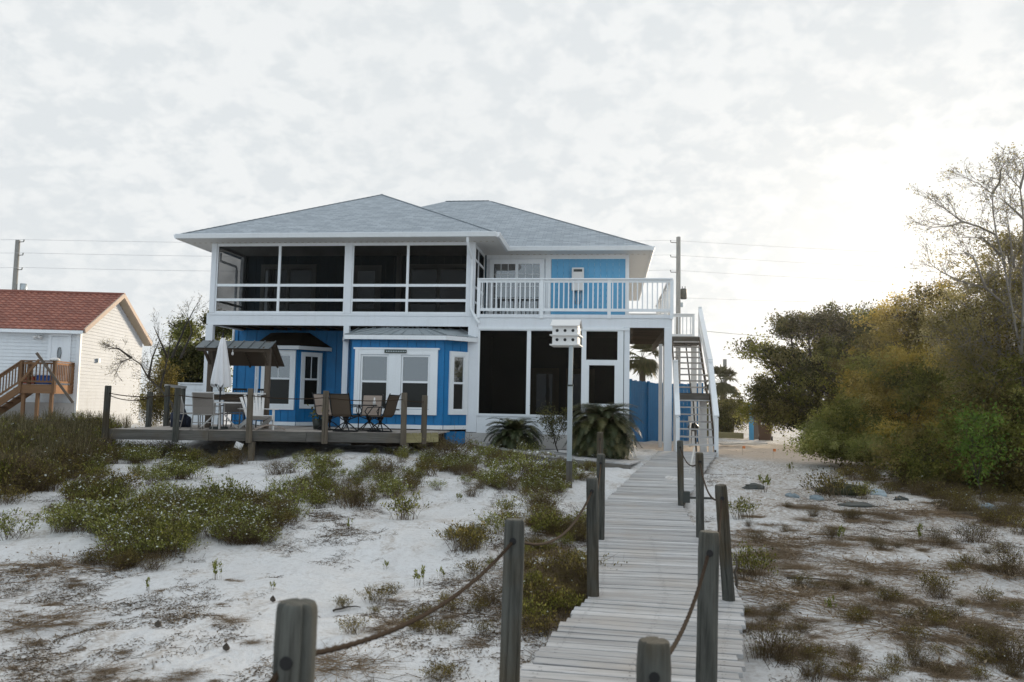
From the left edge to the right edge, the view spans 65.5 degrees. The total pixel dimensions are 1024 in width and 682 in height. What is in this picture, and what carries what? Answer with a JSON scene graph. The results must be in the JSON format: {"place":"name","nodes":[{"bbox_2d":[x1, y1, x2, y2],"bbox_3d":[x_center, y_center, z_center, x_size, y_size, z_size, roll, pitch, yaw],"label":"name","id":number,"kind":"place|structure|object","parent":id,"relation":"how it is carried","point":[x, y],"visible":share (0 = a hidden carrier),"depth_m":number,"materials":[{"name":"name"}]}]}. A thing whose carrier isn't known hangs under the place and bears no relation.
{"place":"outdoors","nodes":[
{"label":"outdoors","id":0,"kind":"place"},
{"bbox_2d":[0,404,1023,681],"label":"sand ground","id":1,"kind":"structure","parent":0,"point":[404,552],"depth_m":10.10,"materials":[{"name":"sand"}]},
{"bbox_2d":[0,482,34,505],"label":"dune shrub","id":2,"kind":"object","parent":1,"relation":"on","point":[12,493],"visible":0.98,"depth_m":14.13,"materials":[{"name":"green plant"}]},
{"bbox_2d":[12,240,26,289],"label":"utility pole","id":3,"kind":"object","parent":1,"relation":"on","point":[23,286],"visible":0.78,"depth_m":61.75,"materials":[{"name":"grey wood"}]},
{"bbox_2d":[4,267,946,284],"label":"power line","id":4,"kind":"object","parent":3,"relation":"attached to","point":[648,270],"visible":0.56,"depth_m":62.13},
{"bbox_2d":[45,253,987,271],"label":"power line","id":5,"kind":"object","parent":3,"relation":"attached to","point":[681,255],"visible":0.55,"depth_m":64.45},
{"bbox_2d":[0,503,54,540],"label":"dune shrub","id":6,"kind":"object","parent":1,"relation":"on","point":[5,528],"visible":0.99,"depth_m":11.70,"materials":[{"name":"green plant"}]},
{"bbox_2d":[0,598,124,645],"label":"straw mound","id":7,"kind":"object","parent":1,"relation":"on","point":[29,625],"visible":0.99,"depth_m":7.88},
{"bbox_2d":[0,410,125,498],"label":"scrub","id":8,"kind":"object","parent":1,"relation":"on","point":[25,474],"visible":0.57,"depth_m":16.96,"materials":[{"name":"green plant"}]},
{"bbox_2d":[0,289,152,422],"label":"neighbour house","id":9,"kind":"structure","parent":1,"relation":"on","point":[68,329],"depth_m":35.34,"materials":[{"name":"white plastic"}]},
{"bbox_2d":[35,352,73,402],"bbox_3d":[-18.645,1.500,32.463,1.613,2.062,0.050,2,-4,-6],"label":"leaning plank","id":10,"kind":"object","parent":9,"relation":"on","point":[54,377],"visible":1,"depth_m":32.44,"materials":[{"name":"brown wood"}]},
{"bbox_2d":[47,333,71,384],"bbox_3d":[-19.569,0.793,34.390,0.929,2.220,0.098,1,-4,-5],"label":"door","id":11,"kind":"structure","parent":9,"relation":"in","point":[59,347],"depth_m":34.41,"materials":[{"name":"white wood"}]},
{"bbox_2d":[0,540,161,592],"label":"straw mound","id":12,"kind":"object","parent":1,"relation":"on","point":[60,565],"visible":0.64,"depth_m":10.02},
{"bbox_2d":[97,292,207,411],"bbox_3d":[-13.457,0.658,30.070,4.215,5.162,1.569,1,-4,0],"label":"bare sapling","id":13,"kind":"object","parent":1,"relation":"on","point":[166,355],"visible":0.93,"depth_m":29.92,"materials":[{"name":"brown plant"}]},
{"bbox_2d":[124,355,186,427],"bbox_3d":[-13.411,2.207,31.489,3.704,3.448,2.589,4,-5,-30],"label":"scrub thicket","id":14,"kind":"object","parent":1,"relation":"on","point":[158,403],"visible":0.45,"depth_m":31.04,"materials":[{"name":"green plant"}]},
{"bbox_2d":[4,421,312,571],"bbox_3d":[-7.918,2.579,17.005,5.939,1.636,15.717,4,-5,-33],"label":"flowering ground cover","id":15,"kind":"object","parent":1,"relation":"on","point":[162,518],"visible":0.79,"depth_m":12.28,"materials":[{"name":"green plant"}]},
{"bbox_2d":[163,384,186,425],"bbox_3d":[-10.854,2.351,25.619,0.204,1.885,1.325,1,-4,2],"label":"wooden frame","id":16,"kind":"object","parent":1,"relation":"on","point":[166,416],"visible":0.59,"depth_m":25.03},
{"bbox_2d":[148,308,232,411],"bbox_3d":[-13.958,1.177,35.854,4.429,5.562,3.415,1,-4,7],"label":"green tree","id":17,"kind":"object","parent":1,"relation":"on","point":[191,363],"visible":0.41,"depth_m":35.11,"materials":[{"name":"green plant"}]},
{"bbox_2d":[178,382,224,424],"bbox_3d":[-10.737,2.856,27.397,1.605,2.830,0.130,1,-4,0],"label":"siding fence","id":18,"kind":"object","parent":1,"relation":"on","point":[194,387],"visible":0.29,"depth_m":27.44,"materials":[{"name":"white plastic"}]},
{"bbox_2d":[0,406,426,473],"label":"dune grass","id":19,"kind":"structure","parent":1,"relation":"on","point":[126,424],"depth_m":19.14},
{"bbox_2d":[101,385,449,460],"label":"patio deck","id":20,"kind":"structure","parent":1,"relation":"on","point":[403,435],"depth_m":20.74,"materials":[{"name":"grey wood"}]},
{"bbox_2d":[170,407,191,426],"bbox_3d":[-9.295,2.138,22.417,0.558,0.584,0.561,1,-4,7],"label":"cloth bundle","id":21,"kind":"object","parent":20,"relation":"on","point":[186,421],"visible":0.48,"depth_m":22.24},
{"bbox_2d":[179,396,202,428],"bbox_3d":[-8.752,1.883,21.597,0.651,0.978,0.571,4,-5,-33],"label":"patio chair","id":22,"kind":"object","parent":20,"relation":"on","point":[182,405],"visible":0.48,"depth_m":21.36,"materials":[{"name":"beige fabric"}]},
{"bbox_2d":[191,392,220,430],"bbox_3d":[-7.951,1.830,20.722,0.571,0.978,0.651,1,-4,0],"label":"patio chair","id":23,"kind":"object","parent":20,"relation":"on","point":[204,406],"visible":1,"depth_m":20.51,"materials":[{"name":"fabric"}]},
{"bbox_2d":[209,332,231,428],"bbox_3d":[-7.899,1.072,21.590,0.515,2.620,0.532,-2,-6,36],"label":"patio umbrella","id":24,"kind":"object","parent":20,"relation":"on","point":[221,375],"visible":0.98,"depth_m":21.50,"materials":[{"name":"white fabric"}]},
{"bbox_2d":[201,402,241,428],"bbox_3d":[-7.912,2.009,21.514,1.113,0.731,1.113,1,-4,7],"label":"patio table","id":25,"kind":"object","parent":20,"relation":"on","point":[232,423],"visible":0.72,"depth_m":21.41,"materials":[{"name":"white plastic"}]},
{"bbox_2d":[221,394,244,428],"bbox_3d":[-7.835,1.953,22.273,0.571,0.978,0.651,2,-4,-7],"label":"patio chair","id":26,"kind":"object","parent":20,"relation":"on","point":[231,407],"visible":0.52,"depth_m":22.48,"materials":[{"name":"beige fabric"}]},
{"bbox_2d":[196,339,284,428],"bbox_3d":[-7.746,1.228,22.705,2.073,2.489,1.556,1,-4,0],"label":"bar kiosk","id":27,"kind":"object","parent":20,"relation":"on","point":[266,354],"visible":0.9,"depth_m":22.43,"materials":[{"name":"brown wood"}]},
{"bbox_2d":[238,394,278,429],"bbox_3d":[-6.969,1.924,21.709,0.860,0.991,1.057,4,-6,-36],"label":"adirondack chair","id":28,"kind":"object","parent":20,"relation":"on","point":[258,409],"visible":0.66,"depth_m":21.83,"materials":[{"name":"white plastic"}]},
{"bbox_2d":[109,393,423,401],"bbox_3d":[-6.281,1.467,20.658,8.039,0.113,0.492,2,-5,-10],"label":"rope","id":29,"kind":"object","parent":20,"relation":"attached to","point":[260,396],"visible":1,"depth_m":20.62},
{"bbox_2d":[307,404,321,429],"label":"potted plant","id":30,"kind":"object","parent":20,"relation":"on","point":[317,423],"visible":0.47,"depth_m":22.48,"materials":[{"name":"green plant"}]},
{"bbox_2d":[312,392,340,429],"bbox_3d":[-5.154,1.971,22.359,0.802,1.047,0.688,-2,-5,36],"label":"swivel chair","id":31,"kind":"object","parent":20,"relation":"on","point":[318,404],"visible":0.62,"depth_m":22.36,"materials":[{"name":"fabric"}]},
{"bbox_2d":[329,392,361,431],"bbox_3d":[-4.484,1.906,21.361,0.688,1.047,0.802,0,-5,16],"label":"swivel chair","id":32,"kind":"object","parent":20,"relation":"on","point":[340,408],"visible":0.98,"depth_m":21.14,"materials":[{"name":"brown fabric"}]},
{"bbox_2d":[356,393,382,430],"bbox_3d":[-4.027,2.010,22.584,0.688,1.047,0.802,1,-4,1],"label":"swivel chair","id":33,"kind":"object","parent":20,"relation":"on","point":[370,402],"visible":0.72,"depth_m":22.81,"materials":[{"name":"fabric"}]},
{"bbox_2d":[364,394,400,431],"bbox_3d":[-3.514,1.943,21.598,0.802,1.047,0.688,-1,-5,21],"label":"swivel chair","id":34,"kind":"object","parent":20,"relation":"on","point":[390,408],"visible":1,"depth_m":21.49,"materials":[{"name":"fabric"}]},
{"bbox_2d":[250,470,332,510],"bbox_3d":[-3.751,2.557,13.727,1.241,0.767,1.188,5,-6,-39],"label":"dune shrub","id":35,"kind":"object","parent":1,"relation":"on","point":[290,494],"visible":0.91,"depth_m":13.64,"materials":[{"name":"green plant"}]},
{"bbox_2d":[283,454,351,477],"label":"dune shrub","id":36,"kind":"object","parent":1,"relation":"on","point":[319,466],"visible":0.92,"depth_m":16.60,"materials":[{"name":"green plant"}]},
{"bbox_2d":[244,639,413,681],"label":"straw mound","id":37,"kind":"object","parent":1,"relation":"on","point":[331,660],"visible":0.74,"depth_m":6.62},
{"bbox_2d":[320,472,386,509],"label":"dune shrub","id":38,"kind":"object","parent":1,"relation":"on","point":[357,497],"visible":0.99,"depth_m":14.00,"materials":[{"name":"green plant"}]},
{"bbox_2d":[355,447,410,479],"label":"dune shrub","id":39,"kind":"object","parent":1,"relation":"on","point":[378,466],"visible":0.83,"depth_m":16.84,"materials":[{"name":"green plant"}]},
{"bbox_2d":[380,489,431,519],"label":"dune shrub","id":40,"kind":"object","parent":1,"relation":"on","point":[405,506],"visible":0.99,"depth_m":12.98,"materials":[{"name":"green plant"}]},
{"bbox_2d":[411,458,443,476],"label":"dune shrub","id":41,"kind":"object","parent":1,"relation":"on","point":[425,466],"visible":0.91,"depth_m":17.18,"materials":[{"name":"green plant"}]},
{"bbox_2d":[258,436,627,640],"bbox_3d":[-1.118,2.845,16.786,8.123,1.313,19.010,3,-5,-18],"label":"walkside brush","id":42,"kind":"object","parent":1,"relation":"on","point":[552,478],"visible":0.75,"depth_m":14.94,"materials":[{"name":"plant"}]},
{"bbox_2d":[412,424,478,462],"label":"dune shrub","id":43,"kind":"object","parent":1,"relation":"on","point":[454,448],"visible":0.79,"depth_m":19.23,"materials":[{"name":"green plant"}]},
{"bbox_2d":[174,194,718,456],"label":"beach house","id":44,"kind":"structure","parent":1,"relation":"on","point":[452,310],"depth_m":24.89,"materials":[{"name":"blue wood"}]},
{"bbox_2d":[254,366,258,394],"bbox_3d":[-8.661,1.309,27.003,0.070,1.880,0.640,3,-5,-24],"label":"window","id":45,"kind":"structure","parent":44,"relation":"in","point":[256,367],"depth_m":26.92,"materials":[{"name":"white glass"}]},
{"bbox_2d":[260,350,295,409],"bbox_3d":[-7.797,1.289,26.529,1.180,1.980,0.070,1,-4,7],"label":"window","id":46,"kind":"structure","parent":44,"relation":"in","point":[282,383],"depth_m":26.50,"materials":[{"name":"white glass"}]},
{"bbox_2d":[299,352,322,408],"bbox_3d":[-6.758,1.327,26.766,0.740,1.880,0.070,5,-6,-40],"label":"window","id":47,"kind":"structure","parent":44,"relation":"in","point":[311,363],"depth_m":26.75,"materials":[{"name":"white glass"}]},
{"bbox_2d":[360,355,388,407],"bbox_3d":[-4.131,1.215,23.918,0.850,1.600,0.066,1,-4,7],"label":"window","id":48,"kind":"structure","parent":44,"relation":"in","point":[374,368],"depth_m":23.92,"materials":[{"name":"grey glass"}]},
{"bbox_2d":[400,355,429,408],"bbox_3d":[-2.886,1.227,23.765,0.860,1.600,0.066,1,-4,7],"label":"window","id":49,"kind":"structure","parent":44,"relation":"in","point":[415,369],"depth_m":23.76,"materials":[{"name":"white glass"}]},
{"bbox_2d":[448,351,468,414],"bbox_3d":[-1.619,1.270,24.015,0.692,1.900,0.070,5,-6,-41],"label":"window","id":50,"kind":"structure","parent":44,"relation":"in","point":[458,361],"depth_m":24.02,"materials":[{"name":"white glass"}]},
{"bbox_2d":[489,259,543,313],"bbox_3d":[0.149,-1.668,26.562,1.830,2.120,0.080,1,-4,7],"label":"sliding door","id":51,"kind":"structure","parent":44,"relation":"in","point":[499,268],"depth_m":26.57,"materials":[{"name":"white glass"}]},
{"bbox_2d":[572,267,583,303],"bbox_3d":[2.164,-1.817,26.177,0.400,1.186,0.212,1,-4,7],"label":"water heater","id":52,"kind":"object","parent":44,"relation":"attached to","point":[577,272],"visible":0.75,"depth_m":26.11,"materials":[{"name":"white metal"}]},
{"bbox_2d":[427,515,502,552],"bbox_3d":[-0.594,2.699,11.129,1.128,0.469,0.764,1,-4,3],"label":"dune shrub","id":53,"kind":"object","parent":1,"relation":"on","point":[466,532],"visible":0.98,"depth_m":11.08,"materials":[{"name":"green plant"}]},
{"bbox_2d":[466,581,501,607],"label":"dune shrub","id":54,"kind":"object","parent":1,"relation":"on","point":[486,593],"visible":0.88,"depth_m":8.71,"materials":[{"name":"green plant"}]},
{"bbox_2d":[473,509,524,534],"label":"dune shrub","id":55,"kind":"object","parent":1,"relation":"on","point":[495,521],"visible":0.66,"depth_m":12.13,"materials":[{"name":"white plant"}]},
{"bbox_2d":[272,432,745,681],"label":"boardwalk","id":56,"kind":"structure","parent":1,"relation":"on","point":[624,622],"depth_m":6.93,"materials":[{"name":"grey wood"}]},
{"bbox_2d":[268,440,600,681],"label":"rope","id":57,"kind":"object","parent":56,"relation":"attached to","point":[324,651],"visible":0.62,"depth_m":3.50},
{"bbox_2d":[649,448,721,681],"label":"rope","id":58,"kind":"object","parent":56,"relation":"attached to","point":[682,629],"visible":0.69,"depth_m":4.35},
{"bbox_2d":[0,460,1023,681],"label":"sparse scrub","id":59,"kind":"object","parent":1,"relation":"on","point":[960,498],"visible":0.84,"depth_m":8.48,"materials":[{"name":"plant"}]},
{"bbox_2d":[0,450,1023,681],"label":"leaf litter","id":60,"kind":"object","parent":1,"relation":"on","point":[164,618],"visible":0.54,"depth_m":8.55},
{"bbox_2d":[483,417,543,449],"bbox_3d":[0.044,2.691,22.809,1.794,1.043,1.848,1,-4,7],"label":"sago palm","id":61,"kind":"object","parent":1,"relation":"on","point":[509,434],"visible":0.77,"depth_m":22.39,"materials":[{"name":"green plant"}]},
{"bbox_2d":[484,444,559,477],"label":"dune shrub","id":62,"kind":"object","parent":1,"relation":"on","point":[524,463],"visible":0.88,"depth_m":17.03,"materials":[{"name":"green plant"}]},
{"bbox_2d":[507,484,574,511],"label":"dune shrub","id":63,"kind":"object","parent":1,"relation":"on","point":[544,499],"visible":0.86,"depth_m":14.33,"materials":[{"name":"green plant"}]},
{"bbox_2d":[470,444,630,468],"bbox_3d":[0.705,3.111,21.319,5.208,0.420,0.645,-2,-6,36],"label":"path edge board","id":64,"kind":"object","parent":1,"relation":"on","point":[610,465],"visible":0.32,"depth_m":20.49,"materials":[{"name":"grey wood"}]},
{"bbox_2d":[523,569,583,613],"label":"dune shrub","id":65,"kind":"object","parent":1,"relation":"on","point":[554,590],"visible":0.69,"depth_m":8.29,"materials":[{"name":"green plant"}]},
{"bbox_2d":[526,541,584,577],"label":"dune shrub","id":66,"kind":"object","parent":1,"relation":"on","point":[559,556],"visible":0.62,"depth_m":9.98,"materials":[{"name":"green plant"}]},
{"bbox_2d":[529,401,583,451],"bbox_3d":[1.214,2.467,22.157,1.234,1.643,1.380,2,-5,-13],"label":"leafy shrub","id":67,"kind":"object","parent":1,"relation":"on","point":[559,418],"visible":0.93,"depth_m":21.96,"materials":[{"name":"green plant"}]},
{"bbox_2d":[534,515,586,537],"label":"dune shrub","id":68,"kind":"object","parent":1,"relation":"on","point":[563,525],"visible":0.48,"depth_m":12.44,"materials":[{"name":"green plant"}]},
{"bbox_2d":[549,320,582,487],"bbox_3d":[1.166,1.394,17.337,0.654,3.738,0.660,0,-5,11],"label":"birdhouse","id":69,"kind":"object","parent":1,"relation":"on","point":[565,333],"visible":0.97,"depth_m":17.18,"materials":[{"name":"grey wood"}]},
{"bbox_2d":[561,402,641,459],"bbox_3d":[2.445,2.464,21.749,2.341,1.621,2.292,1,-4,7],"label":"sago palm","id":70,"kind":"object","parent":1,"relation":"on","point":[612,424],"visible":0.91,"depth_m":21.18,"materials":[{"name":"green plant"}]},
{"bbox_2d":[629,379,662,441],"bbox_3d":[5.405,3.015,32.133,2.238,2.890,0.160,5,-6,-45],"label":"board fence","id":71,"kind":"object","parent":1,"relation":"on","point":[643,397],"visible":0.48,"depth_m":32.10,"materials":[{"name":"blue paint"}]},
{"bbox_2d":[629,344,662,381],"bbox_3d":[6.503,2.365,39.895,2.358,4.944,2.355,1,-4,7],"label":"palm tree","id":72,"kind":"object","parent":1,"relation":"on","point":[642,367],"visible":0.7,"depth_m":39.48,"materials":[{"name":"green plant"}]},
{"bbox_2d":[670,237,686,383],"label":"utility pole","id":73,"kind":"object","parent":1,"relation":"on","point":[681,293],"visible":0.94,"depth_m":63.58,"materials":[{"name":"grey wood"}]},
{"bbox_2d":[17,239,1016,257],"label":"power line","id":74,"kind":"object","parent":73,"relation":"attached to","point":[654,240],"visible":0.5,"depth_m":64.28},
{"bbox_2d":[672,383,702,441],"bbox_3d":[7.298,3.173,33.478,1.498,2.856,0.160,2,-5,-8],"label":"board fence","id":75,"kind":"object","parent":1,"relation":"on","point":[684,411],"visible":0.23,"depth_m":33.48,"materials":[{"name":"blue paint"}]},
{"bbox_2d":[703,364,740,430],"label":"palm tree","id":76,"kind":"object","parent":1,"relation":"on","point":[722,388],"visible":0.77,"depth_m":45.43,"materials":[{"name":"green plant"}]},
{"bbox_2d":[707,393,749,435],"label":"bush","id":77,"kind":"object","parent":1,"relation":"on","point":[727,421],"visible":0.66,"depth_m":37.83,"materials":[{"name":"green plant"}]},
{"bbox_2d":[719,432,743,438],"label":"timber block","id":78,"kind":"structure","parent":1,"relation":"on","point":[731,435],"depth_m":36.30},
{"bbox_2d":[728,491,767,519],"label":"dune shrub","id":79,"kind":"object","parent":1,"relation":"on","point":[744,506],"visible":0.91,"depth_m":14.35,"materials":[{"name":"green plant"}]},
{"bbox_2d":[749,403,758,439],"bbox_3d":[11.355,3.816,37.122,0.206,1.795,1.215,-2,-6,38],"label":"fence panel","id":80,"kind":"object","parent":1,"relation":"on","point":[753,432],"visible":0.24,"depth_m":36.70,"materials":[{"name":"blue paint"}]},
{"bbox_2d":[731,539,779,579],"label":"dune shrub","id":81,"kind":"object","parent":1,"relation":"on","point":[749,555],"visible":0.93,"depth_m":10.04,"materials":[{"name":"green plant"}]},
{"bbox_2d":[758,417,772,440],"bbox_3d":[11.339,3.942,35.623,0.660,1.070,0.790,-1,-5,21],"label":"wheelie bin","id":82,"kind":"object","parent":1,"relation":"on","point":[763,434],"visible":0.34,"depth_m":35.34,"materials":[{"name":"brown plastic"}]},
{"bbox_2d":[743,609,822,669],"bbox_3d":[2.334,2.602,7.027,0.841,0.423,0.786,0,-5,16],"label":"dune shrub","id":83,"kind":"object","parent":1,"relation":"on","point":[773,644],"visible":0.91,"depth_m":7.00,"materials":[{"name":"brown plant"}]},
{"bbox_2d":[730,523,865,563],"bbox_3d":[4.032,3.019,12.202,3.139,0.218,2.879,5,-6,-43],"label":"straw mound","id":84,"kind":"object","parent":1,"relation":"on","point":[769,542],"visible":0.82,"depth_m":12.11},
{"bbox_2d":[723,299,879,436],"bbox_3d":[11.717,1.247,30.934,6.607,5.855,4.777,-2,-5,31],"label":"oak tree","id":85,"kind":"object","parent":1,"relation":"on","point":[830,333],"visible":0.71,"depth_m":30.48,"materials":[{"name":"green plant"}]},
{"bbox_2d":[734,571,896,621],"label":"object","id":86,"kind":"object","parent":1,"relation":"on","point":[809,594],"visible":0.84,"depth_m":9.04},
{"bbox_2d":[797,465,868,497],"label":"dune shrub","id":87,"kind":"object","parent":1,"relation":"on","point":[826,478],"visible":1,"depth_m":16.59,"materials":[{"name":"green plant"}]},
{"bbox_2d":[777,389,900,467],"bbox_3d":[8.936,2.384,21.697,3.492,2.218,3.408,1,-4,7],"label":"feathery bush","id":88,"kind":"object","parent":1,"relation":"on","point":[831,438],"visible":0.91,"depth_m":21.54,"materials":[{"name":"green plant"}]},
{"bbox_2d":[815,482,865,495],"bbox_3d":[7.062,3.144,17.097,1.074,0.264,0.817,1,-4,7],"label":"rock","id":89,"kind":"object","parent":1,"relation":"on","point":[851,492],"visible":0.35,"depth_m":16.77,"materials":[{"name":"stone"}]},
{"bbox_2d":[760,570,928,601],"bbox_3d":[4.062,2.920,9.629,1.851,0.144,1.874,-3,-6,42],"label":"straw mound","id":90,"kind":"object","parent":1,"relation":"on","point":[884,586],"visible":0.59,"depth_m":9.58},
{"bbox_2d":[837,501,877,506],"bbox_3d":[6.686,3.167,15.510,0.746,0.074,0.529,1,-4,7],"label":"rock","id":91,"kind":"object","parent":1,"relation":"on","point":[856,504],"visible":0.97,"depth_m":15.35,"materials":[{"name":"grey stone"}]},
{"bbox_2d":[852,480,878,499],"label":"dune shrub","id":92,"kind":"object","parent":1,"relation":"on","point":[863,492],"visible":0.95,"depth_m":16.42,"materials":[{"name":"green plant"}]},
{"bbox_2d":[782,546,978,594],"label":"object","id":93,"kind":"object","parent":1,"relation":"on","point":[876,570],"visible":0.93,"depth_m":10.59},
{"bbox_2d":[775,589,1023,681],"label":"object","id":94,"kind":"object","parent":1,"relation":"on","point":[896,630],"visible":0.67,"depth_m":7.94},
{"bbox_2d":[824,337,984,466],"bbox_3d":[11.792,1.990,22.440,5.969,4.357,3.955,1,-4,-3],"label":"flowering bush","id":95,"kind":"object","parent":1,"relation":"on","point":[895,386],"visible":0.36,"depth_m":22.21,"materials":[{"name":"green plant"}]},
{"bbox_2d":[816,496,1016,522],"bbox_3d":[7.753,3.105,14.969,3.883,0.286,3.436,0,-5,12],"label":"straw mound","id":96,"kind":"object","parent":1,"relation":"on","point":[938,512],"visible":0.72,"depth_m":14.66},
{"bbox_2d":[824,274,1014,424],"bbox_3d":[14.438,0.922,26.761,7.741,6.326,4.372,1,-4,7],"label":"oak tree","id":97,"kind":"object","parent":1,"relation":"on","point":[891,324],"visible":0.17,"depth_m":26.88,"materials":[{"name":"green plant"}]},
{"bbox_2d":[824,640,1023,681],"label":"straw mound","id":98,"kind":"object","parent":1,"relation":"on","point":[1016,678],"visible":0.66,"depth_m":6.71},
{"bbox_2d":[907,569,959,592],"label":"dune shrub","id":99,"kind":"object","parent":1,"relation":"on","point":[925,578],"visible":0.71,"depth_m":9.70,"materials":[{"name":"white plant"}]},
{"bbox_2d":[854,321,1023,496],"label":"understory bush","id":100,"kind":"object","parent":1,"relation":"on","point":[923,463],"visible":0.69,"depth_m":17.84,"materials":[{"name":"green plant"}]},
{"bbox_2d":[894,553,1023,588],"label":"straw mound","id":101,"kind":"object","parent":1,"relation":"on","point":[990,573],"visible":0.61,"depth_m":10.44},
{"bbox_2d":[902,142,1023,389],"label":"bare tree","id":102,"kind":"object","parent":1,"relation":"on","point":[996,237],"visible":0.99,"depth_m":18.01,"materials":[{"name":"brown plant"}]},
{"bbox_2d":[902,205,1023,412],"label":"tall tree","id":103,"kind":"object","parent":1,"relation":"on","point":[955,325],"visible":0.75,"depth_m":18.63,"materials":[{"name":"green plant"}]},
{"bbox_2d":[946,514,1009,542],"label":"dune shrub","id":104,"kind":"object","parent":1,"relation":"on","point":[966,534],"visible":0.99,"depth_m":12.12,"materials":[{"name":"green plant"}]},
{"bbox_2d":[938,395,1023,498],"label":"vine bush","id":105,"kind":"object","parent":1,"relation":"on","point":[978,417],"visible":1,"depth_m":16.36,"materials":[{"name":"green plant"}]},
{"bbox_2d":[968,531,1023,579],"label":"dune shrub","id":106,"kind":"object","parent":1,"relation":"on","point":[996,556],"visible":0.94,"depth_m":10.38,"materials":[{"name":"green plant"}]},
{"bbox_2d":[975,619,1023,675],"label":"dune shrub","id":107,"kind":"object","parent":1,"relation":"on","point":[1020,652],"visible":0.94,"depth_m":6.95,"materials":[{"name":"green plant"}]},
{"bbox_2d":[0,0,1023,411],"label":"sky","id":108,"kind":"structure","parent":0,"point":[804,125],"materials":[{"name":"white"}]},
{"bbox_2d":[471,443,640,464],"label":"side path","id":109,"kind":"structure","parent":0,"point":[608,460],"depth_m":20.98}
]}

